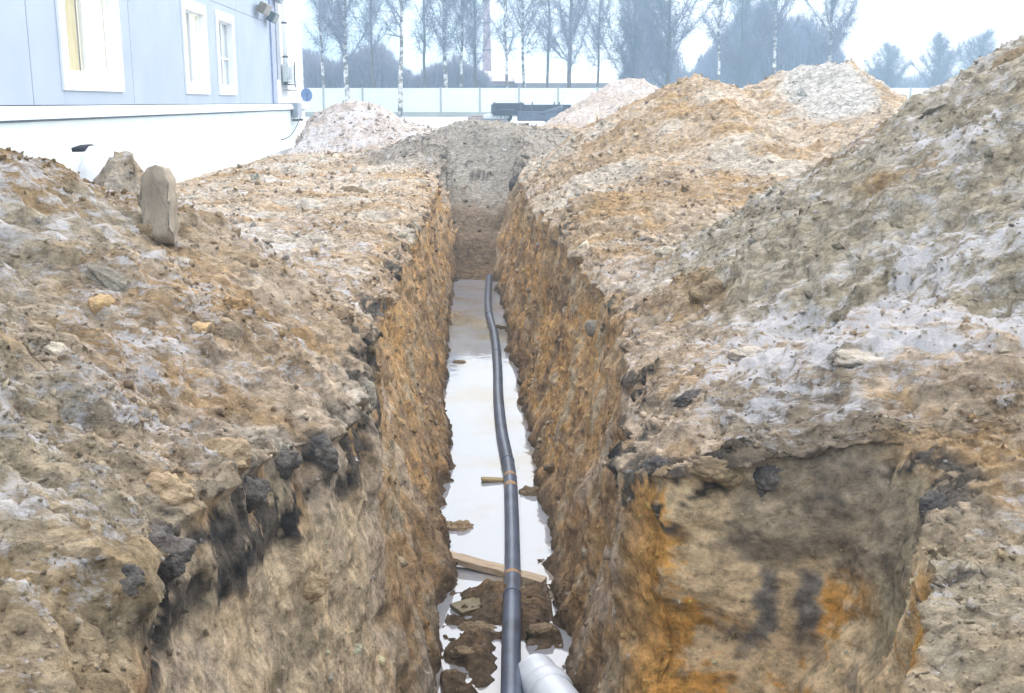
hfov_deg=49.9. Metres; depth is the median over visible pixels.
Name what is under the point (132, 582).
soil clod
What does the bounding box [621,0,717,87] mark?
bare tree
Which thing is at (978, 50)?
bare tree
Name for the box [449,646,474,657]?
soil clod
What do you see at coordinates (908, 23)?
sky
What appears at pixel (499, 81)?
building
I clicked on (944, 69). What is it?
bare tree
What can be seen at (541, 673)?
pale pipe
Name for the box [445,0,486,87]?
birch tree
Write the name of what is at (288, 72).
meter box
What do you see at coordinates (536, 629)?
soil clod
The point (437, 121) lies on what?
yard
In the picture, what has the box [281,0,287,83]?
downpipe
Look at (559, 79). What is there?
storage shed
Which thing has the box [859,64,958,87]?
tree line
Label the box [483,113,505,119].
yard scrap
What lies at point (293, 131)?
cable
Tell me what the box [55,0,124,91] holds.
window
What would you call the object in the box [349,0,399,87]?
birch tree
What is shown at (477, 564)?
plank
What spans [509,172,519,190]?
soil clod
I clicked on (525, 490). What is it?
soil clod
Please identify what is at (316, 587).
soil clod
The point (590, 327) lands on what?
soil clod
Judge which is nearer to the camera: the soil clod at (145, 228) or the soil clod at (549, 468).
the soil clod at (145, 228)
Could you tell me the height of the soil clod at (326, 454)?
0.181 m
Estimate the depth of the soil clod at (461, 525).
8.59 m
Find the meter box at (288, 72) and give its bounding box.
[282,62,296,90]
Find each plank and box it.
[450,550,546,582]
[450,581,528,616]
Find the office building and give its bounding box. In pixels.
[0,0,306,169]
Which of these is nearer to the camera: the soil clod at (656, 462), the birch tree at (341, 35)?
the soil clod at (656, 462)
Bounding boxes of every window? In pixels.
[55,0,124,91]
[180,0,210,94]
[214,9,237,94]
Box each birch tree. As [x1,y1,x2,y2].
[301,0,335,87]
[303,0,385,101]
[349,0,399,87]
[368,0,416,117]
[405,0,449,87]
[415,0,470,87]
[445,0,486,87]
[449,0,496,87]
[481,0,522,87]
[507,0,553,87]
[525,0,602,87]
[527,0,567,87]
[577,0,613,87]
[588,0,678,82]
[696,0,783,87]
[697,0,739,79]
[741,0,814,74]
[795,0,864,63]
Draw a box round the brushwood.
[578,37,691,87]
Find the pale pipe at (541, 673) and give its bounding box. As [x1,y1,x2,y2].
[519,653,578,692]
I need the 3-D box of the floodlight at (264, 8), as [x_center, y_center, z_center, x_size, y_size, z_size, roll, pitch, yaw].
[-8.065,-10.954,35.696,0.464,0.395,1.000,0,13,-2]
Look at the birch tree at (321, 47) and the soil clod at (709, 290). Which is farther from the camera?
the birch tree at (321, 47)
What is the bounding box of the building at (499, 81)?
[484,71,518,87]
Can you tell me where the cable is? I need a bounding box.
[281,117,300,139]
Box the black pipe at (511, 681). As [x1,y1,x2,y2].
[484,274,521,692]
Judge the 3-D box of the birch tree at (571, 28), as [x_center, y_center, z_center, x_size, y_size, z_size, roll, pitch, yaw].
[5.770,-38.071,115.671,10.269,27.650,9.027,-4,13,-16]
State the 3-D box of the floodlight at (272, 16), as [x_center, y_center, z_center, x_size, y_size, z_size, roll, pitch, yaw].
[-8.121,-11.127,37.198,0.464,0.395,0.800,0,13,-2]
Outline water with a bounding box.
[436,279,571,692]
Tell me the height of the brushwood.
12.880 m
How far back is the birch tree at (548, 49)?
128.73 m
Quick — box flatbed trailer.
[491,102,570,121]
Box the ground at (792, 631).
[0,35,1023,692]
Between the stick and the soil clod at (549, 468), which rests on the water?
the stick
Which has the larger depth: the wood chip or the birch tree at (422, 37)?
the birch tree at (422, 37)
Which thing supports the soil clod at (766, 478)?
on the ground at (792, 631)
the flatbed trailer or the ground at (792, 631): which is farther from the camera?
the flatbed trailer
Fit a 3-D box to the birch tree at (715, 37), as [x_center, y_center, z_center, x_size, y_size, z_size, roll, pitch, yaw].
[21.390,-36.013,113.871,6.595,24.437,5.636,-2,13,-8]
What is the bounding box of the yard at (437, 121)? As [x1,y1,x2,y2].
[305,117,545,126]
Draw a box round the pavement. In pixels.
[141,137,296,182]
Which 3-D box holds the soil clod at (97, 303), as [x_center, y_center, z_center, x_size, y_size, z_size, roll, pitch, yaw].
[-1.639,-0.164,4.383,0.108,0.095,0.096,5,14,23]
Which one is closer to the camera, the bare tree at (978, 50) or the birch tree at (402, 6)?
the birch tree at (402, 6)
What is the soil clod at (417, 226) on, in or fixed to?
on the ground at (792, 631)
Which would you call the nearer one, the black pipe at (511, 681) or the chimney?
the black pipe at (511, 681)
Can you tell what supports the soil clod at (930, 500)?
on the ground at (792, 631)
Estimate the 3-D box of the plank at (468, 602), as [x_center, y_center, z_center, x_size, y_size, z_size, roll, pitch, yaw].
[-0.103,1.682,7.347,0.627,0.036,0.166,-8,15,-33]
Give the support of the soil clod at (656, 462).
on the ground at (792, 631)
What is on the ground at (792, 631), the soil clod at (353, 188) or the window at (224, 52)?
the soil clod at (353, 188)
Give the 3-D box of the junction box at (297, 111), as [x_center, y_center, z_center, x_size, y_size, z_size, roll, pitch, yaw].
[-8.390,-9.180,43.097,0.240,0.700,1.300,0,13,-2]
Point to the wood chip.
(492, 479)
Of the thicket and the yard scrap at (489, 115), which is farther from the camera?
the thicket
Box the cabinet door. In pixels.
[289,67,291,79]
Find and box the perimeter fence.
[302,87,927,116]
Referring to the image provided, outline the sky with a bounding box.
[300,0,1023,86]
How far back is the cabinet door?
40.74 m
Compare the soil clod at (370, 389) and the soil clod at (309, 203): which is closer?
the soil clod at (370, 389)
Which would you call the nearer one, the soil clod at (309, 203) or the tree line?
the soil clod at (309, 203)
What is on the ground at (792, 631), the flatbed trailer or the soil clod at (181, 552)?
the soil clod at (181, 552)
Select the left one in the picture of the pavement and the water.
the pavement
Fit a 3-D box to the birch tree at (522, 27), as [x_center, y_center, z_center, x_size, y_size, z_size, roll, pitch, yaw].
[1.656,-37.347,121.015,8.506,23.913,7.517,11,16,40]
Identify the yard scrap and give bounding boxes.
[468,115,483,119]
[481,118,507,121]
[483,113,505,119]
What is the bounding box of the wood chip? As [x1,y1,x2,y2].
[481,477,503,481]
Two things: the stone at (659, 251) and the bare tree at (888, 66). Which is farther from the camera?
the bare tree at (888, 66)
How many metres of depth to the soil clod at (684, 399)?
5.06 m
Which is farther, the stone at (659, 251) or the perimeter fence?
the perimeter fence
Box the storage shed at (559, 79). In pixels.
[515,72,614,87]
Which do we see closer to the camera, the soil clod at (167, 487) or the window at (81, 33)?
the soil clod at (167, 487)
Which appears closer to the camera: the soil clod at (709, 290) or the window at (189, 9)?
the soil clod at (709, 290)
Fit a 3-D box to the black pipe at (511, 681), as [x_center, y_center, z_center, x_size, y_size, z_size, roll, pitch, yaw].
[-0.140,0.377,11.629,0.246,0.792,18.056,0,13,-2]
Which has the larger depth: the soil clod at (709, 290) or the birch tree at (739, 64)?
the birch tree at (739, 64)
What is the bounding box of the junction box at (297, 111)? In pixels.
[292,103,302,120]
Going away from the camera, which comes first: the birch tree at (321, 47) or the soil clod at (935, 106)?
the soil clod at (935, 106)
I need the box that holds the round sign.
[301,88,311,101]
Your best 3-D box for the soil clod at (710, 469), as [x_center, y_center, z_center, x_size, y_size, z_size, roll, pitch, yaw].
[0.772,0.466,4.175,0.228,0.104,0.091,17,12,-4]
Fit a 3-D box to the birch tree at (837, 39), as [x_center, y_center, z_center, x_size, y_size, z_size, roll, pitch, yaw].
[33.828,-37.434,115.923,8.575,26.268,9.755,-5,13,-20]
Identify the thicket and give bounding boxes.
[302,37,496,87]
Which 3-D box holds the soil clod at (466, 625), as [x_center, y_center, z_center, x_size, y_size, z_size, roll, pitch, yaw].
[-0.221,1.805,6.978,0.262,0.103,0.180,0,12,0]
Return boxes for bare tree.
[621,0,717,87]
[859,37,916,87]
[904,27,966,87]
[950,24,1005,77]
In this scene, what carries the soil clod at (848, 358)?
on the ground at (792, 631)
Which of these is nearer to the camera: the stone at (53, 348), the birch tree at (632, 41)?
the stone at (53, 348)
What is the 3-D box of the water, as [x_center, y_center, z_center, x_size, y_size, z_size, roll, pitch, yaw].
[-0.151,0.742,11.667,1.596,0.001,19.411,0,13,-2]
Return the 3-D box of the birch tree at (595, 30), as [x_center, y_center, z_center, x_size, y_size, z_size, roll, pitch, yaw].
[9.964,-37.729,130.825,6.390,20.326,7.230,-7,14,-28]
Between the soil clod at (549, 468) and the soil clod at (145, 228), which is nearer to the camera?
the soil clod at (145, 228)
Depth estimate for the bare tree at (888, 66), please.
164.10 m
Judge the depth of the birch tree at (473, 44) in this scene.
126.69 m
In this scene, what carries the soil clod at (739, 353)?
on the ground at (792, 631)
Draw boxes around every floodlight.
[256,1,271,15]
[266,10,279,23]
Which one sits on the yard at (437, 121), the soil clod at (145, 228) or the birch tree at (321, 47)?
the birch tree at (321, 47)
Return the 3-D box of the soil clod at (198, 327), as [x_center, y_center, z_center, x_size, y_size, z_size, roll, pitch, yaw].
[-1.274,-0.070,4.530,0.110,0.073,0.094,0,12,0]
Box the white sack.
[71,144,122,181]
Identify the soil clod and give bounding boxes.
[84,264,129,292]
[87,293,115,314]
[119,564,145,596]
[132,223,154,240]
[143,471,196,505]
[144,524,196,582]
[192,321,214,333]
[202,437,252,473]
[243,476,270,513]
[274,449,303,479]
[296,198,327,209]
[303,571,329,603]
[310,433,338,472]
[340,186,368,192]
[359,377,376,413]
[413,222,420,234]
[446,520,473,530]
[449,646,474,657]
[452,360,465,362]
[458,620,496,630]
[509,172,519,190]
[518,485,538,495]
[525,622,557,635]
[543,462,554,473]
[585,320,597,338]
[639,455,668,468]
[673,389,701,406]
[685,456,744,488]
[688,276,725,304]
[726,346,764,359]
[753,463,782,496]
[833,349,885,367]
[918,101,947,118]
[919,490,948,518]
[984,312,1002,317]
[990,47,1023,69]
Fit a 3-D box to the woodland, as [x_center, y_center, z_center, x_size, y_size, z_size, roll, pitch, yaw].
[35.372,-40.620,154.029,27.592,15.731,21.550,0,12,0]
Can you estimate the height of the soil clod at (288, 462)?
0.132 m
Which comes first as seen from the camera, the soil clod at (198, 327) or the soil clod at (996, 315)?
the soil clod at (198, 327)
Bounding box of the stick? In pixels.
[489,323,505,329]
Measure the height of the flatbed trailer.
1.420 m
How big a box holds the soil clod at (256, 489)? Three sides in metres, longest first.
0.250 x 0.185 x 0.116 m
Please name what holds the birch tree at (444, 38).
on the yard at (437, 121)
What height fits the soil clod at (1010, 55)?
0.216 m
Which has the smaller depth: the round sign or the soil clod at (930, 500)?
the soil clod at (930, 500)
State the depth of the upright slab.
5.51 m
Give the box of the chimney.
[482,0,491,70]
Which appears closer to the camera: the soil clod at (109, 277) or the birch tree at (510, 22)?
the soil clod at (109, 277)
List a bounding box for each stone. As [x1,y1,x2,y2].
[43,341,67,356]
[652,246,675,258]
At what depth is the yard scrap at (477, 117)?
81.69 m
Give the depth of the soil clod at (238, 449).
3.90 m
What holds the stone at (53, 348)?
on the ground at (792, 631)
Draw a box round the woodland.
[676,0,848,87]
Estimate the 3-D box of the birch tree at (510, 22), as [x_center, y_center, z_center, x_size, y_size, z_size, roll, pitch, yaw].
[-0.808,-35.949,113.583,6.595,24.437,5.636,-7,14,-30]
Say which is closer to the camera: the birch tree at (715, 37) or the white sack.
the white sack
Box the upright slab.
[138,164,179,243]
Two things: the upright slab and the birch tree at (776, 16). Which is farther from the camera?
the birch tree at (776, 16)
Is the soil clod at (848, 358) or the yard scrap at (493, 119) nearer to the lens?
the soil clod at (848, 358)

